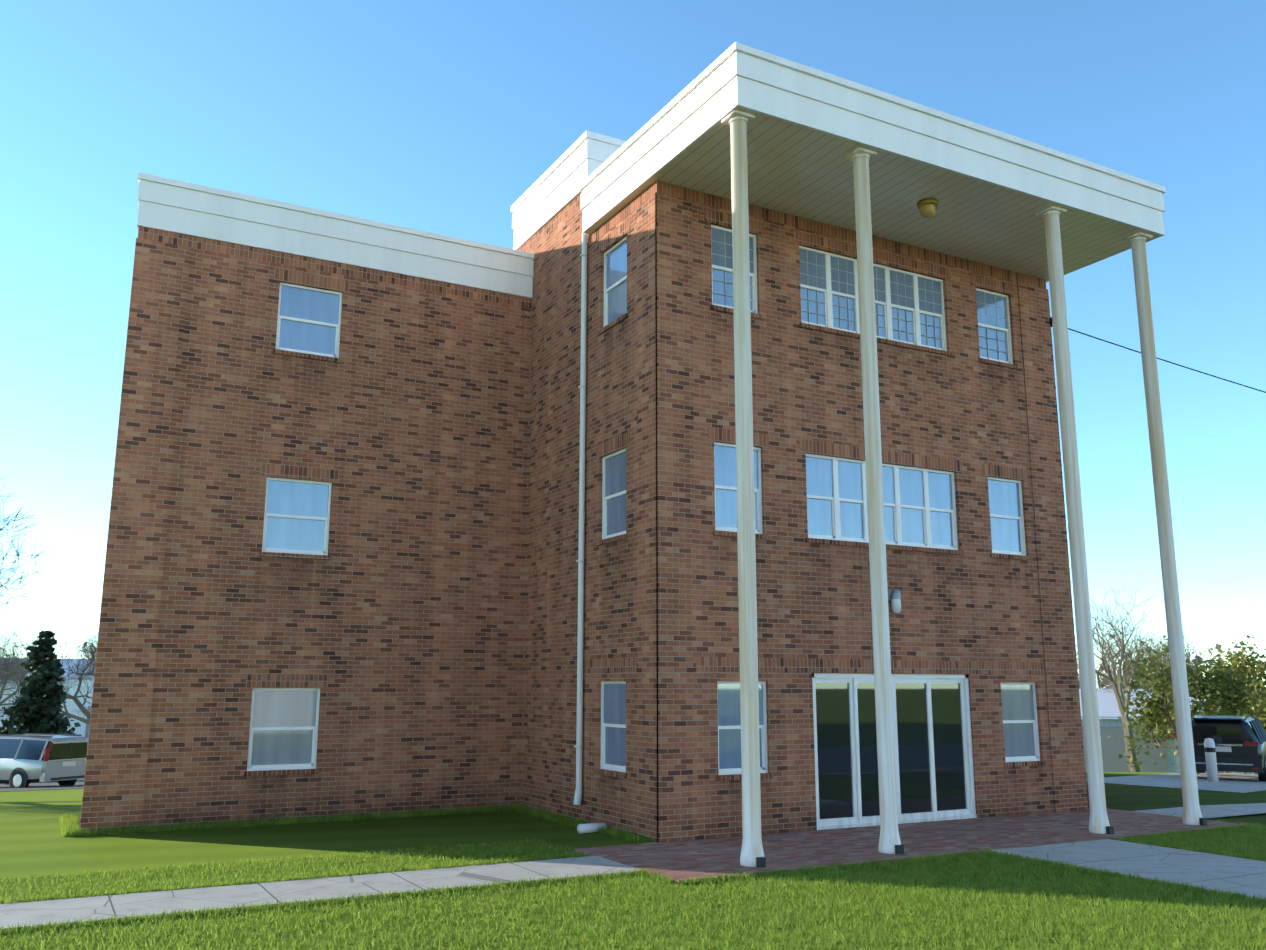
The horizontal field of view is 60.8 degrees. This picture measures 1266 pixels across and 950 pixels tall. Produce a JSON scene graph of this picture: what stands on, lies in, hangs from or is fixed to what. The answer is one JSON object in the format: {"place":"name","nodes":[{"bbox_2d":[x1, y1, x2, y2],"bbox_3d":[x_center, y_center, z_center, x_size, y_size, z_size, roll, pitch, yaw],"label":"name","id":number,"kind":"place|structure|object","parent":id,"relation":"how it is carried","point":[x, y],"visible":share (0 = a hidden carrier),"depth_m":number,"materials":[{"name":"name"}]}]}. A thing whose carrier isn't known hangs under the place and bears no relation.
{"place":"outdoors","nodes":[
{"label":"outdoors","id":0,"kind":"place"},
{"bbox_2d":[0,779,83,790],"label":"road","id":1,"kind":"structure","parent":0,"point":[79,783],"depth_m":36.63,"materials":[{"name":"grey asphalt"}]},
{"bbox_2d":[0,733,87,787],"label":"silver minivan","id":2,"kind":"object","parent":1,"relation":"on","point":[26,759],"visible":0.9,"depth_m":36.27,"materials":[{"name":"grey paint"}]},
{"bbox_2d":[0,772,1265,949],"bbox_3d":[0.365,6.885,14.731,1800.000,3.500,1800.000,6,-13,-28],"label":"lawn","id":3,"kind":"structure","parent":0,"point":[33,841],"depth_m":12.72,"materials":[{"name":"green plant"}]},
{"bbox_2d":[0,609,31,727],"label":"bare tree","id":4,"kind":"object","parent":3,"relation":"on","point":[4,666],"visible":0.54,"depth_m":66.63,"materials":[{"name":"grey plant"}]},
{"bbox_2d":[0,470,52,621],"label":"bare tree","id":5,"kind":"object","parent":3,"relation":"on","point":[17,555],"visible":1,"depth_m":27.44,"materials":[{"name":"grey plant"}]},
{"bbox_2d":[0,630,80,782],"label":"conifer tree","id":6,"kind":"object","parent":3,"relation":"on","point":[32,703],"visible":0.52,"depth_m":46.79,"materials":[{"name":"green plant"}]},
{"bbox_2d":[0,658,95,737],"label":"white warehouse","id":7,"kind":"structure","parent":3,"relation":"on","point":[83,728],"depth_m":108.66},
{"bbox_2d":[0,612,97,723],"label":"bare tree","id":8,"kind":"object","parent":3,"relation":"on","point":[91,649],"visible":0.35,"depth_m":63.04,"materials":[{"name":"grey plant"}]},
{"bbox_2d":[142,202,1054,839],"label":"brick walls","id":9,"kind":"structure","parent":3,"relation":"on","point":[426,620],"depth_m":18.39,"materials":[{"name":"brown brick"}]},
{"bbox_2d":[80,192,1087,842],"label":"brick corner piers","id":10,"kind":"structure","parent":9,"relation":"attached to","point":[666,750],"depth_m":16.79,"materials":[{"name":"brown brick"}]},
{"bbox_2d":[573,233,606,833],"bbox_3d":[-0.808,0.561,17.632,0.487,10.017,1.035,6,-13,-28],"label":"downpipe","id":11,"kind":"object","parent":9,"relation":"attached to","point":[587,828],"visible":0.94,"depth_m":17.96,"materials":[{"name":"metal"}]},
{"bbox_2d":[138,180,1045,780],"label":"brick trim courses","id":12,"kind":"object","parent":9,"relation":"attached to","point":[716,664],"visible":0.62,"depth_m":18.38,"materials":[{"name":"brown brick"}]},
{"bbox_2d":[153,317,1051,835],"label":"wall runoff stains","id":13,"kind":"object","parent":9,"relation":"attached to","point":[461,793],"depth_m":17.42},
{"bbox_2d":[247,225,1039,829],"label":"windows and doors","id":14,"kind":"structure","parent":9,"relation":"attached to","point":[933,749],"depth_m":17.97,"materials":[{"name":"white glass"}]},
{"bbox_2d":[137,42,1165,297],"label":"roof fascia","id":15,"kind":"structure","parent":9,"relation":"on","point":[605,174],"depth_m":18.07,"materials":[{"name":"paint"}]},
{"bbox_2d":[588,108,1159,279],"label":"porch ceiling","id":16,"kind":"structure","parent":15,"relation":"attached to","point":[799,171],"depth_m":17.61,"materials":[{"name":"white paint"}]},
{"bbox_2d":[917,198,937,217],"bbox_3d":[4.849,-4.360,17.733,0.340,0.255,0.340,6,-13,-28],"label":"ceiling light","id":17,"kind":"object","parent":16,"relation":"attached to","point":[927,207],"visible":1,"depth_m":17.63,"materials":[{"name":"yellow glass"}]},
{"bbox_2d":[888,589,900,612],"bbox_3d":[4.307,2.075,17.727,0.170,0.400,0.225,6,-13,-28],"label":"wall light","id":18,"kind":"object","parent":9,"relation":"attached to","point":[894,597],"depth_m":17.65,"materials":[{"name":"white glass"}]},
{"bbox_2d":[0,803,1265,930],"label":"sidewalks","id":19,"kind":"structure","parent":3,"relation":"on","point":[1221,872],"depth_m":12.28,"materials":[{"name":"concrete"}]},
{"bbox_2d":[82,635,1265,688],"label":"distant treeline","id":20,"kind":"object","parent":3,"relation":"on","point":[1217,646],"visible":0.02,"depth_m":160.84,"materials":[{"name":"green plant"}]},
{"bbox_2d":[574,808,1247,882],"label":"patio pavers","id":21,"kind":"object","parent":3,"relation":"on","point":[687,860],"visible":0.5,"depth_m":15.11,"materials":[{"name":"brown brick"}]},
{"bbox_2d":[721,109,1206,867],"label":"portico columns","id":22,"kind":"structure","parent":21,"relation":"on","point":[751,849],"depth_m":15.50,"materials":[{"name":"white paint"}]},
{"bbox_2d":[1074,585,1168,771],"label":"bare tree","id":23,"kind":"object","parent":3,"relation":"on","point":[1122,700],"visible":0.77,"depth_m":53.59,"materials":[{"name":"brown plant"}]},
{"bbox_2d":[1076,612,1168,691],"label":"bare tree","id":24,"kind":"object","parent":3,"relation":"on","point":[1099,680],"visible":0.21,"depth_m":63.51,"materials":[{"name":"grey plant"}]},
{"bbox_2d":[1096,638,1168,688],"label":"bare tree","id":25,"kind":"object","parent":3,"relation":"on","point":[1106,681],"visible":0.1,"depth_m":70.92,"materials":[{"name":"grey plant"}]},
{"bbox_2d":[1092,611,1225,687],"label":"bare tree","id":26,"kind":"object","parent":3,"relation":"on","point":[1191,659],"visible":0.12,"depth_m":66.10,"materials":[{"name":"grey plant"}]},
{"bbox_2d":[1079,689,1254,772],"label":"building","id":27,"kind":"structure","parent":3,"relation":"on","point":[1111,723],"depth_m":56.05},
{"bbox_2d":[1108,635,1264,771],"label":"scrub tree","id":28,"kind":"object","parent":3,"relation":"on","point":[1223,697],"visible":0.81,"depth_m":43.21,"materials":[{"name":"green plant"}]},
{"bbox_2d":[1131,669,1265,772],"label":"scrub tree","id":29,"kind":"object","parent":3,"relation":"on","point":[1261,707],"visible":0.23,"depth_m":45.33,"materials":[{"name":"green plant"}]},
{"bbox_2d":[1152,745,1257,773],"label":"dry shrubs","id":30,"kind":"object","parent":3,"relation":"on","point":[1163,756],"depth_m":38.28,"materials":[{"name":"brown plant"}]},
{"bbox_2d":[1189,635,1265,772],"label":"scrub tree","id":31,"kind":"object","parent":3,"relation":"on","point":[1246,662],"visible":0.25,"depth_m":46.70,"materials":[{"name":"green plant"}]},
{"bbox_3d":[41.530,5.849,35.930,0.285,10.500,2.200,6,-13,-28],"label":"utility pole","id":32,"kind":"object","parent":3,"relation":"on","visible":0},
{"bbox_2d":[1050,317,1265,392],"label":"overhead wire","id":33,"kind":"object","parent":32,"relation":"attached to","point":[1051,324],"visible":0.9,"depth_m":22.21,"materials":[{"name":"black metal"}]},
{"bbox_2d":[0,0,1265,688],"label":"sky","id":34,"kind":"structure","parent":0,"point":[434,116],"materials":[{"name":"blue"}]},
{"bbox_2d":[1086,772,1265,792],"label":"road","id":35,"kind":"structure","parent":0,"point":[1238,782],"depth_m":28.15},
{"bbox_2d":[1204,738,1218,781],"bbox_3d":[15.489,7.659,28.894,0.264,1.200,0.264,6,-13,-28],"label":"white bollard","id":36,"kind":"object","parent":35,"relation":"on","point":[1210,758],"visible":0.81,"depth_m":28.81,"materials":[{"name":"metal"}]},
{"bbox_2d":[1191,714,1265,781],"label":"black suv","id":37,"kind":"object","parent":35,"relation":"on","point":[1240,743],"visible":0.71,"depth_m":29.75,"materials":[{"name":"black paint"}]}
]}

